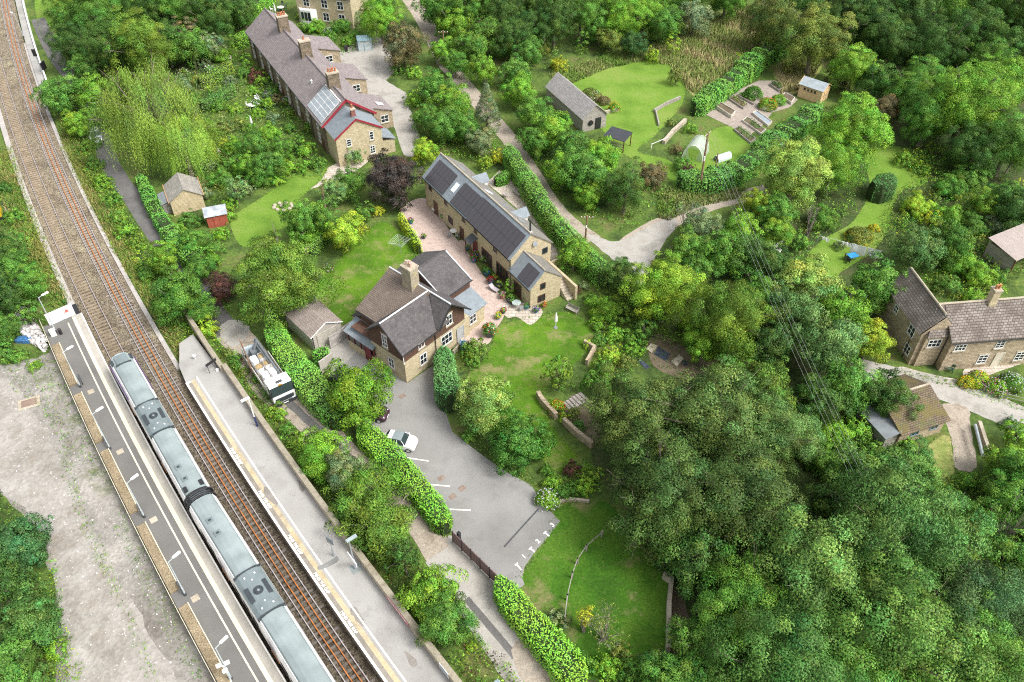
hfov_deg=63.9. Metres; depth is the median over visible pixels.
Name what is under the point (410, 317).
station house
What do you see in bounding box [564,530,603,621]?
rope fence
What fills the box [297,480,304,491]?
platform stain
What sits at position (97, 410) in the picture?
platform lamp
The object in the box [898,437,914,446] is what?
shrub
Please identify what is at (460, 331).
door
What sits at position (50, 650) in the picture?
shrub
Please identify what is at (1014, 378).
flower bed
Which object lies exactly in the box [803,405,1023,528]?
undergrowth
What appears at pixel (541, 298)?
window
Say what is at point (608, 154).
tree
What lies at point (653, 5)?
tree
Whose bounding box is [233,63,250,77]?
shrub
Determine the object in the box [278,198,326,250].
tree
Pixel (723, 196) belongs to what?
long grass
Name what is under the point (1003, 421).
shrub
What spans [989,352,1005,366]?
door
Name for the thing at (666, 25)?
tree
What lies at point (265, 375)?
bulk bag
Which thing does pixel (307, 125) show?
shrub
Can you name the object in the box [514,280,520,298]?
glazed doors
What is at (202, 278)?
undergrowth
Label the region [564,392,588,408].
timber steps
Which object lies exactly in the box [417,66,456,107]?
tree
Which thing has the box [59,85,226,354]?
undergrowth
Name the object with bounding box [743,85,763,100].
shrub
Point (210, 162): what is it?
shrub
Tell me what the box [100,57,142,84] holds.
shrub
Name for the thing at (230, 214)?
shrub
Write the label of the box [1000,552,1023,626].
tree
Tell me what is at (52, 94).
tree
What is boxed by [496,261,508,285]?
glazed doors
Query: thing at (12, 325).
tree
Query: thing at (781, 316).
overhead wire
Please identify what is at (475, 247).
door
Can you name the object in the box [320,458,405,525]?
tree
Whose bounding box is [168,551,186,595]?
platform lamp
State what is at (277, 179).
shrub
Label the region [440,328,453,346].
window
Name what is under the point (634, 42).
tree
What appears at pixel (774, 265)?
tree
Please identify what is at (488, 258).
glazed doors
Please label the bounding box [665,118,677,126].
shrub
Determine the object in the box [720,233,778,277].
tree
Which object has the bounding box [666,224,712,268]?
tree
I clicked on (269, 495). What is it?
platform stain
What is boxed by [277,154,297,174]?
shrub
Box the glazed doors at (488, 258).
[481,246,491,268]
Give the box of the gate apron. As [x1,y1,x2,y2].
[448,535,496,607]
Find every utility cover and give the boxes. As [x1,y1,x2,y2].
[116,448,123,454]
[149,516,157,523]
[190,594,199,602]
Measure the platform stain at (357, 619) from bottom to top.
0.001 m
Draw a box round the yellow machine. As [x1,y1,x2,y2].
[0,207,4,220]
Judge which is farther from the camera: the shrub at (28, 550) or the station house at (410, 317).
the station house at (410, 317)
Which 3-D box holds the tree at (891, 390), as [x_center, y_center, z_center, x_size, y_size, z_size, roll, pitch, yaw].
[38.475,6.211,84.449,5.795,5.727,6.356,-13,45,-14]
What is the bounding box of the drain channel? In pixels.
[504,508,538,546]
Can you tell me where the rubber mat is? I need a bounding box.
[72,304,79,315]
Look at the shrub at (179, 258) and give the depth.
104.72 m
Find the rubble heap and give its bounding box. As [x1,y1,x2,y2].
[14,306,48,351]
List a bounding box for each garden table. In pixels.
[450,228,456,234]
[512,299,520,305]
[847,252,859,258]
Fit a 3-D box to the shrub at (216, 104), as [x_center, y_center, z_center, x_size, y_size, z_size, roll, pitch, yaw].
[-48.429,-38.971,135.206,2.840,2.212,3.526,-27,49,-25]
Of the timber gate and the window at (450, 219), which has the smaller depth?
the timber gate
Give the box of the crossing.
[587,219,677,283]
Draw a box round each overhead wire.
[705,140,850,476]
[706,134,851,467]
[712,138,854,459]
[715,137,864,469]
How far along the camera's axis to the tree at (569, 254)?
102.33 m
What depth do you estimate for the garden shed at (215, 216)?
110.81 m
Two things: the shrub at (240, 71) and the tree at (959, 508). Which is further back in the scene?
the shrub at (240, 71)
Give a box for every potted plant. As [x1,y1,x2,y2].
[407,217,413,223]
[470,254,477,262]
[471,250,479,256]
[482,266,491,275]
[486,276,494,283]
[495,311,502,319]
[496,280,503,288]
[498,291,505,298]
[500,307,506,313]
[505,293,514,303]
[532,305,539,312]
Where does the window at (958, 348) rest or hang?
in the stone cottage
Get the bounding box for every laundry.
[849,243,866,255]
[866,248,880,257]
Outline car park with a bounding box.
[331,352,559,588]
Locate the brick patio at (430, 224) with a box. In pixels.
[401,198,506,345]
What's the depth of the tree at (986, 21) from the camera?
138.51 m
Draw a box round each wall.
[22,0,46,79]
[186,315,461,681]
[318,352,334,372]
[452,338,463,353]
[536,390,557,419]
[547,497,588,505]
[562,417,593,448]
[583,340,595,365]
[605,108,618,112]
[653,96,680,112]
[655,109,659,125]
[662,118,686,144]
[662,572,673,652]
[976,421,988,455]
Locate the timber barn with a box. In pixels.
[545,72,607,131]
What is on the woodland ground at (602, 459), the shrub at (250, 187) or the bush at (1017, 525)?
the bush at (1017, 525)
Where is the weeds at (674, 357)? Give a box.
[648,337,720,377]
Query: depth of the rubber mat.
98.46 m
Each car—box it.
[89,126,103,142]
[328,371,356,389]
[350,405,389,423]
[383,430,417,452]
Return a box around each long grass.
[0,145,72,307]
[55,114,183,361]
[550,48,646,82]
[656,185,746,219]
[774,54,821,93]
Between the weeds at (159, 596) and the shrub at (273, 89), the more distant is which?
the shrub at (273, 89)
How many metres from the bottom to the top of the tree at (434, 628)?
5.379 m
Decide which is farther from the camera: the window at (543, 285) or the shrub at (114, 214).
the shrub at (114, 214)
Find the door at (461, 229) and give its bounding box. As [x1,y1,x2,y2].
[459,226,463,240]
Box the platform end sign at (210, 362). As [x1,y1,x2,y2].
[205,358,216,372]
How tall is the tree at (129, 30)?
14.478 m
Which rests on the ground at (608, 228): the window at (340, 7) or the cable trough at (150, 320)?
the cable trough at (150, 320)
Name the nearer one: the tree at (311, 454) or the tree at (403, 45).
the tree at (311, 454)
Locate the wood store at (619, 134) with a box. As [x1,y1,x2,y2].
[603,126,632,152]
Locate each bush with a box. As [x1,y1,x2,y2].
[574,604,594,632]
[581,598,629,655]
[673,196,696,226]
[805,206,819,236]
[867,224,879,231]
[957,375,975,389]
[987,492,1023,563]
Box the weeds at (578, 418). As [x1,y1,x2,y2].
[566,394,599,437]
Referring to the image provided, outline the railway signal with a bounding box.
[31,49,42,73]
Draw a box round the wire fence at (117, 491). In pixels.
[39,320,215,681]
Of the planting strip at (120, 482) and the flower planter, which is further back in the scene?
the flower planter
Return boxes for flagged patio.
[488,170,561,260]
[503,302,542,324]
[899,364,1018,383]
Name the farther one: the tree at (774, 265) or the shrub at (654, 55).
the shrub at (654, 55)
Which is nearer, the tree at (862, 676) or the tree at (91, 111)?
the tree at (862, 676)
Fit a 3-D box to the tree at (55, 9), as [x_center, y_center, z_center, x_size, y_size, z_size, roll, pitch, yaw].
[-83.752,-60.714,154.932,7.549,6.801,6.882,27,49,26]
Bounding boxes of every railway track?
[0,0,374,681]
[0,54,123,360]
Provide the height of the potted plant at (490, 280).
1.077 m
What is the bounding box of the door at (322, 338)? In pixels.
[316,325,336,348]
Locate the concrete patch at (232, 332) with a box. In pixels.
[219,320,249,346]
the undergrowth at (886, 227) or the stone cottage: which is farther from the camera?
the undergrowth at (886, 227)
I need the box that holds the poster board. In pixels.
[439,663,448,678]
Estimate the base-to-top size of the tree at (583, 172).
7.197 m
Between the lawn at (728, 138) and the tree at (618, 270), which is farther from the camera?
the lawn at (728, 138)
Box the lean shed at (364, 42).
[356,35,372,50]
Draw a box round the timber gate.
[328,329,342,348]
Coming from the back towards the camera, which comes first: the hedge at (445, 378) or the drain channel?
the hedge at (445, 378)
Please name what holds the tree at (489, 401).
on the ground at (608, 228)
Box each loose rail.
[3,1,352,681]
[6,0,361,681]
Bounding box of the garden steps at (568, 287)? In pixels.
[547,258,577,300]
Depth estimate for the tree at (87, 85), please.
131.32 m
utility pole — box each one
[239,339,253,374]
[321,185,325,207]
[438,30,447,64]
[581,215,592,238]
[700,131,710,179]
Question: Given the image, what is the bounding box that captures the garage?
[283,297,342,350]
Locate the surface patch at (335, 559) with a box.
[317,556,338,569]
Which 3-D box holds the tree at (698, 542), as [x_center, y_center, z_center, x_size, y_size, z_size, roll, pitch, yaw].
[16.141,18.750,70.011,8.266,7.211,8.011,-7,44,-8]
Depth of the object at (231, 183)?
113.68 m
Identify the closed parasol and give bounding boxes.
[554,313,557,328]
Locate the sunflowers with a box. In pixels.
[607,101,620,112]
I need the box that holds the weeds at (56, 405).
[0,349,110,481]
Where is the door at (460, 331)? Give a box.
[456,324,464,344]
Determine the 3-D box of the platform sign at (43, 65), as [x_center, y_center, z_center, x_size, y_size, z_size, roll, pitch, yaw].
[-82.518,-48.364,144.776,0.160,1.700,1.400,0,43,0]
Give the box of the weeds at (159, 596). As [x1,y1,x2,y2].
[115,506,206,680]
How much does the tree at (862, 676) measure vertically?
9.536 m
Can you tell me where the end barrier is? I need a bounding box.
[44,303,74,324]
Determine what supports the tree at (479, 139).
on the ground at (608, 228)
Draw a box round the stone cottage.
[876,267,1023,370]
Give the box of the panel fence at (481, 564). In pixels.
[452,531,497,580]
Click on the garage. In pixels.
(313, 326)
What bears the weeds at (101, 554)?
on the gravel yard at (102, 493)
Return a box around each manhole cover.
[437,475,444,480]
[448,493,456,499]
[458,485,465,491]
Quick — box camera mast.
[216,660,231,680]
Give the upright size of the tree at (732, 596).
8.803 m
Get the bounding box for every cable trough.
[0,109,74,304]
[24,43,179,370]
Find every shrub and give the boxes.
[0,181,17,193]
[0,206,26,223]
[0,337,16,364]
[0,511,53,583]
[0,580,65,655]
[6,348,30,364]
[25,359,42,373]
[39,635,67,663]
[77,141,94,156]
[84,155,105,169]
[86,137,101,147]
[91,173,115,189]
[99,189,124,207]
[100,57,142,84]
[105,209,128,223]
[111,220,138,239]
[124,236,148,252]
[131,48,168,80]
[135,260,157,282]
[162,267,180,280]
[173,222,186,230]
[176,75,192,95]
[176,208,204,227]
[177,247,198,267]
[187,74,201,86]
[187,91,201,103]
[192,55,211,68]
[193,314,220,337]
[198,159,216,173]
[201,183,215,199]
[202,238,226,253]
[203,248,224,265]
[204,118,216,133]
[204,165,233,189]
[205,140,223,156]
[206,152,223,164]
[210,46,231,61]
[211,97,227,111]
[211,226,230,240]
[212,117,235,134]
[216,153,238,170]
[220,347,233,358]
[221,135,243,156]
[221,197,239,211]
[223,74,239,85]
[225,102,242,114]
[225,210,237,224]
[226,353,241,366]
[228,34,245,61]
[230,115,248,128]
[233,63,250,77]
[233,179,255,195]
[235,367,250,378]
[240,52,253,70]
[240,121,255,131]
[244,168,273,187]
[245,85,261,94]
[247,65,267,84]
[249,374,260,383]
[250,107,265,118]
[253,71,270,88]
[258,120,282,142]
[259,97,274,108]
[260,387,274,399]
[265,111,280,126]
[265,400,288,422]
[266,81,281,95]
[269,170,287,185]
[271,91,287,104]
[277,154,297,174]
[277,420,295,435]
[280,107,294,117]
[281,120,298,132]
[284,430,307,449]
[295,157,311,174]
[296,139,317,156]
[296,220,322,244]
[297,19,308,31]
[301,121,312,132]
[307,18,324,33]
[309,156,326,172]
[319,29,337,40]
[329,19,352,35]
[340,34,355,46]
[345,147,363,165]
[348,27,365,39]
[352,200,375,221]
[354,11,361,25]
[372,205,386,216]
[387,61,408,74]
[401,89,423,106]
[403,64,421,78]
[458,426,479,443]
[459,337,487,359]
[463,351,480,367]
[465,640,477,654]
[477,155,492,172]
[488,148,502,163]
[504,278,514,294]
[532,41,551,57]
[538,462,552,476]
[539,470,562,490]
[542,607,572,635]
[550,55,569,71]
[551,483,573,499]
[558,412,570,422]
[562,458,581,478]
[565,479,581,496]
[566,405,580,419]
[571,474,597,497]
[572,419,587,432]
[574,649,598,674]
[575,31,589,54]
[577,280,588,290]
[578,364,611,397]
[581,337,593,349]
[582,292,598,305]
[583,294,622,328]
[585,465,604,482]
[587,315,606,332]
[589,652,626,681]
[590,354,615,380]
[591,330,610,349]
[596,345,621,364]
[601,392,621,406]
[605,321,628,344]
[608,374,634,394]
[609,639,632,664]
[610,301,638,326]
[613,651,652,681]
[614,352,637,371]
[618,323,646,345]
[619,338,644,357]
[624,294,649,310]
[633,160,667,191]
[638,648,665,670]
[644,45,658,63]
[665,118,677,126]
[666,30,681,55]
[668,141,683,153]
[673,152,693,170]
[677,315,691,337]
[680,163,695,169]
[683,120,698,132]
[743,85,763,100]
[785,228,812,254]
[797,442,838,478]
[805,202,840,232]
[817,417,855,449]
[822,70,849,89]
[832,239,845,251]
[833,453,862,473]
[837,413,872,444]
[857,439,889,458]
[893,150,916,167]
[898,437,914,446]
[899,189,937,219]
[912,159,931,174]
[916,210,943,226]
[924,482,953,509]
[930,204,964,223]
[932,274,963,297]
[933,173,969,198]
[942,252,979,277]
[949,471,980,493]
[951,161,992,192]
[957,287,985,300]
[959,210,994,237]
[964,260,999,287]
[982,214,1011,233]
[988,266,1011,283]
[997,413,1019,432]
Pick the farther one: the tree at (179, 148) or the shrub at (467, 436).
the tree at (179, 148)
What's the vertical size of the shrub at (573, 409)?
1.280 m
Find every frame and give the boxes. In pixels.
[714,151,731,162]
[752,110,771,126]
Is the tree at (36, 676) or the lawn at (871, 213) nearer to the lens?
the tree at (36, 676)
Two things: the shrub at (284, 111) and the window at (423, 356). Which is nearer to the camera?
the window at (423, 356)
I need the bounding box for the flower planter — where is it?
[481,322,497,337]
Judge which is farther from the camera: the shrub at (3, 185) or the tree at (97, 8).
the tree at (97, 8)
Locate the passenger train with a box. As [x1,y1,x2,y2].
[109,352,335,681]
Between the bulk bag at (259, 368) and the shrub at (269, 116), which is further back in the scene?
the shrub at (269, 116)
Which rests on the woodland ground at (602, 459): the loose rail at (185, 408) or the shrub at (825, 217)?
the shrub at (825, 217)
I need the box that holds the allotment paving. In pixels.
[707,81,797,133]
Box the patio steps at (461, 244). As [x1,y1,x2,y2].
[456,240,466,249]
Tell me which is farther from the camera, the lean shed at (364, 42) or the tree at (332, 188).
the lean shed at (364, 42)
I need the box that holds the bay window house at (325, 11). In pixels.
[296,0,367,28]
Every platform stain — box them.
[263,486,277,505]
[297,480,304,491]
[350,606,364,625]
[404,651,417,667]
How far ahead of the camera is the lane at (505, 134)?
130.48 m
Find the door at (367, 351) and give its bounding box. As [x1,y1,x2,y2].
[364,346,372,362]
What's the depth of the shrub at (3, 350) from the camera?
92.22 m
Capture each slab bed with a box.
[646,343,656,352]
[671,355,683,366]
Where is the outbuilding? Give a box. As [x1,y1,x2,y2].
[856,374,950,446]
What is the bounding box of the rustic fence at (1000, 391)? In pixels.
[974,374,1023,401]
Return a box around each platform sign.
[40,60,46,69]
[326,537,334,556]
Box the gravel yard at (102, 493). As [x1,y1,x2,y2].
[0,349,216,681]
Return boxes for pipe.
[973,424,983,458]
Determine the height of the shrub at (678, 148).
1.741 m
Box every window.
[303,0,310,7]
[321,0,328,9]
[322,11,330,21]
[324,54,333,61]
[336,0,344,10]
[337,13,344,19]
[345,137,352,147]
[351,83,361,92]
[368,129,374,140]
[369,143,376,154]
[379,113,389,123]
[380,332,388,350]
[387,354,395,370]
[418,349,428,367]
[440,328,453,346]
[445,310,453,328]
[447,213,453,226]
[469,311,477,326]
[538,293,544,302]
[540,282,545,289]
[542,246,547,254]
[892,302,899,316]
[902,340,912,357]
[905,323,915,339]
[925,337,944,348]
[952,342,969,352]
[974,353,990,364]
[992,339,1008,349]
[1011,350,1023,361]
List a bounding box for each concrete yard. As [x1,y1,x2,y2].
[325,321,356,365]
[340,37,418,156]
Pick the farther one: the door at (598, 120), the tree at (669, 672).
the door at (598, 120)
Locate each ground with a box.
[0,0,1023,681]
[69,0,260,91]
[566,394,602,442]
[588,5,1023,681]
[647,334,724,380]
[671,586,690,656]
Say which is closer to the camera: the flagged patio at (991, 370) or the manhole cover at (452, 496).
the manhole cover at (452, 496)
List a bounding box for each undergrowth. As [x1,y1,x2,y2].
[0,145,67,367]
[0,500,28,523]
[32,556,84,681]
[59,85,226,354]
[152,186,232,315]
[170,62,325,204]
[220,348,523,681]
[313,23,366,52]
[404,83,500,164]
[453,346,478,371]
[456,400,535,485]
[459,2,742,90]
[515,125,680,229]
[544,461,602,503]
[587,279,724,396]
[762,118,888,259]
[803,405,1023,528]
[874,177,932,258]
[887,140,1023,300]
[901,368,1023,409]
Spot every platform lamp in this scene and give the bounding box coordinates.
[38,291,56,332]
[62,345,81,387]
[92,406,111,449]
[126,474,145,517]
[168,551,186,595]
[215,635,232,679]
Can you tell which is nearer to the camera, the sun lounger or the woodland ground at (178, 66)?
the sun lounger
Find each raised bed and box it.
[714,101,735,118]
[728,95,747,108]
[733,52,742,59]
[733,126,755,143]
[737,91,756,104]
[742,116,765,133]
[769,81,781,91]
[783,92,794,104]
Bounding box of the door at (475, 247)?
[473,241,477,252]
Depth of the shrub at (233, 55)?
148.39 m
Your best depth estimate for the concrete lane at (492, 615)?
69.77 m
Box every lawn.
[230,167,326,246]
[315,222,414,323]
[465,312,593,472]
[519,501,667,681]
[572,55,698,199]
[683,126,750,170]
[805,146,926,281]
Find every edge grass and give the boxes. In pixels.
[928,430,956,482]
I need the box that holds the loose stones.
[3,371,201,681]
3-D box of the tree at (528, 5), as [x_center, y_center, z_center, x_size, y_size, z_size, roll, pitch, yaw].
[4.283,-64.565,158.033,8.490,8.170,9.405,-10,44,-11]
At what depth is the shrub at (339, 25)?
157.18 m
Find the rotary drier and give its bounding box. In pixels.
[392,234,407,253]
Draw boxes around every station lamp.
[240,396,257,426]
[345,534,361,574]
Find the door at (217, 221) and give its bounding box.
[213,216,221,226]
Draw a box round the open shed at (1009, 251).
[983,223,1023,272]
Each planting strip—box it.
[51,342,77,386]
[73,391,103,443]
[100,448,138,514]
[137,521,178,593]
[178,602,231,681]
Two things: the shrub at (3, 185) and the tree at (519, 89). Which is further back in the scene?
the tree at (519, 89)
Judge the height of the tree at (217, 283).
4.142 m
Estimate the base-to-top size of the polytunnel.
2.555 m
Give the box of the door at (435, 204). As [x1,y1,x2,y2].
[433,200,438,216]
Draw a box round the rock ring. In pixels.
[272,202,293,210]
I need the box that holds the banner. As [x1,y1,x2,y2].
[387,596,408,626]
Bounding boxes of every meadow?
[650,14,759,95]
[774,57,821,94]
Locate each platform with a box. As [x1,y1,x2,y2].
[15,0,44,88]
[43,313,285,681]
[179,334,449,681]
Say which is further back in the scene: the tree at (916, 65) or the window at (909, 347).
the tree at (916, 65)
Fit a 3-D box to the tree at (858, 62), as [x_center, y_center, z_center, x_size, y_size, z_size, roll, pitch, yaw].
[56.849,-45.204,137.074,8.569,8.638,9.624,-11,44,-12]
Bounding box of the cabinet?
[48,328,56,336]
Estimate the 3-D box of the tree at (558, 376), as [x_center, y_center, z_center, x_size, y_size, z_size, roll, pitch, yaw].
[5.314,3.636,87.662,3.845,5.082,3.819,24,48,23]
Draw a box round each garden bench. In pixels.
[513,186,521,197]
[566,302,578,314]
[945,364,955,373]
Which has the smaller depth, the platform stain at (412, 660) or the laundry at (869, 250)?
the platform stain at (412, 660)
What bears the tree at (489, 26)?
on the ground at (608, 228)
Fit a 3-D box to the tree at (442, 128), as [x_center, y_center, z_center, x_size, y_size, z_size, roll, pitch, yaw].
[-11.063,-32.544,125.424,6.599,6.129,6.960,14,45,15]
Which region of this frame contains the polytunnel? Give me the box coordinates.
[682,135,708,155]
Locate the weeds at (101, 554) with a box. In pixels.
[59,435,155,680]
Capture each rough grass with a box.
[35,0,60,39]
[928,435,953,481]
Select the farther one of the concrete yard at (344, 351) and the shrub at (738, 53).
the shrub at (738, 53)
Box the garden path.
[311,160,367,188]
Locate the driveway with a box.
[942,403,976,471]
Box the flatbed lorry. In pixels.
[241,337,296,406]
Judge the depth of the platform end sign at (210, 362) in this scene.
89.19 m
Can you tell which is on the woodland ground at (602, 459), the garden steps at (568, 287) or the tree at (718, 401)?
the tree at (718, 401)
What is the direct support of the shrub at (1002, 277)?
on the ground at (608, 228)
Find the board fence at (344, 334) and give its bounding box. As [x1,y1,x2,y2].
[340,324,347,339]
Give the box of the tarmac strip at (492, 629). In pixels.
[465,597,512,658]
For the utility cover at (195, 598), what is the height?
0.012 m
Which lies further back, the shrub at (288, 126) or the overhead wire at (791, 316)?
the shrub at (288, 126)
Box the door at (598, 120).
[595,117,600,128]
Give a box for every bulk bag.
[249,355,259,367]
[254,363,264,375]
[257,352,264,364]
[261,370,270,380]
[262,359,271,370]
[268,367,277,376]
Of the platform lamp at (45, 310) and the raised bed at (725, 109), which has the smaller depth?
the platform lamp at (45, 310)
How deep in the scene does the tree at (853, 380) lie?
83.89 m
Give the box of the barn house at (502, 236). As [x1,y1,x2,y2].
[422,152,562,307]
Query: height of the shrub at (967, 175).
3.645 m
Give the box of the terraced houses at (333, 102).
[245,7,395,166]
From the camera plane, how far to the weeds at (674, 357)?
92.67 m
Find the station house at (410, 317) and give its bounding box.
[343,249,486,382]
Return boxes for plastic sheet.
[637,359,649,368]
[654,347,669,361]
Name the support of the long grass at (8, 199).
on the ground at (608, 228)
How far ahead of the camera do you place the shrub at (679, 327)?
95.66 m
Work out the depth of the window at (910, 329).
91.25 m
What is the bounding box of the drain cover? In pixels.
[17,395,40,410]
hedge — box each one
[135,173,202,267]
[197,60,233,88]
[198,84,236,111]
[223,0,276,30]
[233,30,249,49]
[264,318,346,430]
[307,227,331,258]
[311,344,329,364]
[356,423,452,537]
[398,212,422,254]
[432,345,461,412]
[492,574,588,681]
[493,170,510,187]
[502,143,609,287]
[675,101,823,194]
[690,33,789,116]
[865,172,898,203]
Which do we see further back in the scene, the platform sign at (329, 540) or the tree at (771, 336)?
the tree at (771, 336)
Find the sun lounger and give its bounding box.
[489,283,499,291]
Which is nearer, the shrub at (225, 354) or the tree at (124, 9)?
the shrub at (225, 354)
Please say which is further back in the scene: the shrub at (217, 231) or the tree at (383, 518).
the shrub at (217, 231)
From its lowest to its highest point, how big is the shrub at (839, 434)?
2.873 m
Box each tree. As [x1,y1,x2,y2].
[0,231,29,260]
[0,247,37,288]
[0,263,10,302]
[0,275,31,314]
[0,311,22,344]
[0,553,40,612]
[0,624,46,681]
[7,229,33,255]
[7,257,50,301]
[12,298,46,324]
[13,659,55,681]
[29,74,91,116]
[40,0,79,7]
[43,0,76,29]
[43,18,92,67]
[59,108,94,139]
[61,47,101,81]
[62,0,123,53]
[74,73,117,114]
[79,16,135,84]
[83,47,214,177]
[89,103,120,128]
[98,0,177,86]
[103,0,153,36]
[120,0,172,23]
[136,104,228,179]
[138,17,188,67]
[140,237,179,276]
[148,0,209,30]
[148,264,210,327]
[167,25,214,68]
[170,15,202,58]
[177,228,211,253]
[180,0,236,45]
[183,251,219,282]
[186,293,220,324]
[194,29,227,61]
[202,271,239,306]
[214,0,251,23]
[225,0,262,30]
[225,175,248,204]
[230,150,257,178]
[230,221,346,330]
[232,127,271,157]
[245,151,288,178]
[264,134,294,162]
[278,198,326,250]
[288,132,305,150]
[294,425,352,485]
[309,194,340,232]
[315,174,347,204]
[320,357,395,433]
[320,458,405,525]
[322,209,369,252]
[323,448,365,492]
[323,483,417,567]
[328,476,368,530]
[332,165,372,203]
[358,0,404,43]
[364,148,425,205]
[382,538,420,579]
[383,20,429,71]
[388,190,413,211]
[393,562,468,630]
[408,102,438,131]
[410,0,449,30]
[411,137,439,165]
[414,579,480,648]
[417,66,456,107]
[421,105,462,144]
[426,83,471,119]
[428,36,455,64]
[433,5,474,45]
[440,48,469,76]
[447,0,488,30]
[447,27,489,66]
[449,110,479,145]
[452,373,514,442]
[462,15,500,56]
[464,54,498,86]
[464,127,495,156]
[474,78,501,138]
[478,0,525,29]
[483,406,556,477]
[487,10,537,59]
[496,70,537,108]
[497,52,531,85]
[507,6,558,47]
[509,35,545,70]
[514,0,549,17]
[514,127,551,161]
[515,94,555,127]
[529,110,572,153]
[534,0,582,50]
[540,354,578,391]
[542,150,577,189]
[550,127,595,165]
[552,151,607,200]
[554,233,591,272]
[561,0,603,42]
[572,181,600,210]
[577,362,696,477]
[580,135,621,176]
[583,5,618,44]
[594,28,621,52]
[597,0,654,44]
[597,175,627,206]
[599,155,645,217]
[602,256,641,293]
[604,427,750,565]
[617,249,712,329]
[620,29,648,59]
[632,0,671,32]
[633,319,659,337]
[638,648,698,681]
[639,355,782,471]
[641,4,685,43]
[648,520,746,601]
[656,0,705,20]
[663,605,740,681]
[665,649,736,681]
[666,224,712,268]
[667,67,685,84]
[672,0,714,38]
[680,431,815,564]
[681,249,720,287]
[681,314,726,363]
[682,203,725,243]
[682,279,776,367]
[689,542,796,653]
[694,228,745,281]
[699,0,746,23]
[701,593,860,681]
[707,353,753,386]
[717,208,764,246]
[718,354,796,427]
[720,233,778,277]
[727,378,826,485]
[727,493,911,638]
[732,266,785,310]
[736,187,770,219]
[737,0,799,51]
[743,241,790,285]
[745,320,805,367]
[751,189,800,225]
[752,131,835,214]
[755,216,796,246]
[758,279,828,346]
[759,0,823,15]
[766,252,845,314]
[773,253,812,283]
[777,2,861,74]
[789,302,868,387]
[791,372,855,429]
[792,428,827,459]
[792,548,1001,681]
[793,469,864,530]
[793,623,922,681]
[804,282,873,339]
[805,91,894,161]
[812,130,877,195]
[813,354,884,418]
[815,0,850,10]
[822,0,881,54]
[823,439,915,502]
[825,456,998,597]
[827,41,885,92]
[831,0,905,61]
[847,317,896,364]
[849,250,908,315]
[855,58,899,101]
[857,367,924,420]
[864,0,897,21]
[867,18,925,70]
[871,93,901,123]
[876,435,942,495]
[881,69,934,119]
[883,625,1007,681]
[886,222,953,275]
[888,0,948,31]
[892,55,952,95]
[898,86,961,146]
[903,13,978,72]
[912,52,1023,149]
[914,511,983,582]
[915,0,979,21]
[917,214,976,272]
[925,532,1023,641]
[926,485,976,528]
[929,587,1023,681]
[940,120,1002,179]
[943,0,1022,69]
[951,496,1020,557]
[956,33,1015,73]
[959,185,1000,221]
[972,0,1013,30]
[972,521,1023,602]
[973,19,1023,67]
[974,47,1023,110]
[974,104,1023,176]
[978,466,1023,525]
[980,443,1023,480]
[985,447,1023,493]
[986,180,1022,208]
[991,181,1023,229]
[996,0,1023,31]
[998,418,1023,454]
[999,510,1023,543]
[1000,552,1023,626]
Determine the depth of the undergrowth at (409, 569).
72.30 m
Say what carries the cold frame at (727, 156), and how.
on the lawn at (728, 138)
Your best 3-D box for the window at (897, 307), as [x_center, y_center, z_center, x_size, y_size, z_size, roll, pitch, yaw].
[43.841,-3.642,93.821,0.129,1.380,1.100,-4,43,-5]
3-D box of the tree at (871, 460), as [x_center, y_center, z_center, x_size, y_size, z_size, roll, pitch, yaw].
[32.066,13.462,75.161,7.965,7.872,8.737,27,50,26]
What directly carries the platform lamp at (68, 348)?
on the station platform at (218, 611)
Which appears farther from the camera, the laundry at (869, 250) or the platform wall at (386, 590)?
the laundry at (869, 250)
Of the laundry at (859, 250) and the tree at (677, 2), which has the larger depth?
the tree at (677, 2)
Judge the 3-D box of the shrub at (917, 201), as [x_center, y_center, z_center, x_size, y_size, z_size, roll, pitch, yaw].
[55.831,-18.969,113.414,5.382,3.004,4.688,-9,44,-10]
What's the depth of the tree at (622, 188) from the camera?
110.46 m
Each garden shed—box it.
[202,204,228,227]
[797,75,831,103]
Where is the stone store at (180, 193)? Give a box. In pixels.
[157,173,205,215]
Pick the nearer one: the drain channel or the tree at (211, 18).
the drain channel
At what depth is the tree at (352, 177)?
114.02 m
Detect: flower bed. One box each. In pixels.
[177,67,189,76]
[202,65,213,72]
[223,55,234,61]
[250,99,260,108]
[262,90,272,98]
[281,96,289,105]
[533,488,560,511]
[546,399,565,415]
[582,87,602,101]
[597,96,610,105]
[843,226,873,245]
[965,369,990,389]
[982,377,1007,398]
[995,371,1023,395]
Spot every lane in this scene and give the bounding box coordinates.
[31,17,232,336]
[217,330,451,560]
[285,400,351,455]
[403,0,599,242]
[426,547,523,681]
[511,641,555,681]
[620,185,769,240]
[860,360,1023,430]
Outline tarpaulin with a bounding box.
[14,335,31,343]
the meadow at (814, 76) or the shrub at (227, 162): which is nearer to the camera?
the shrub at (227, 162)

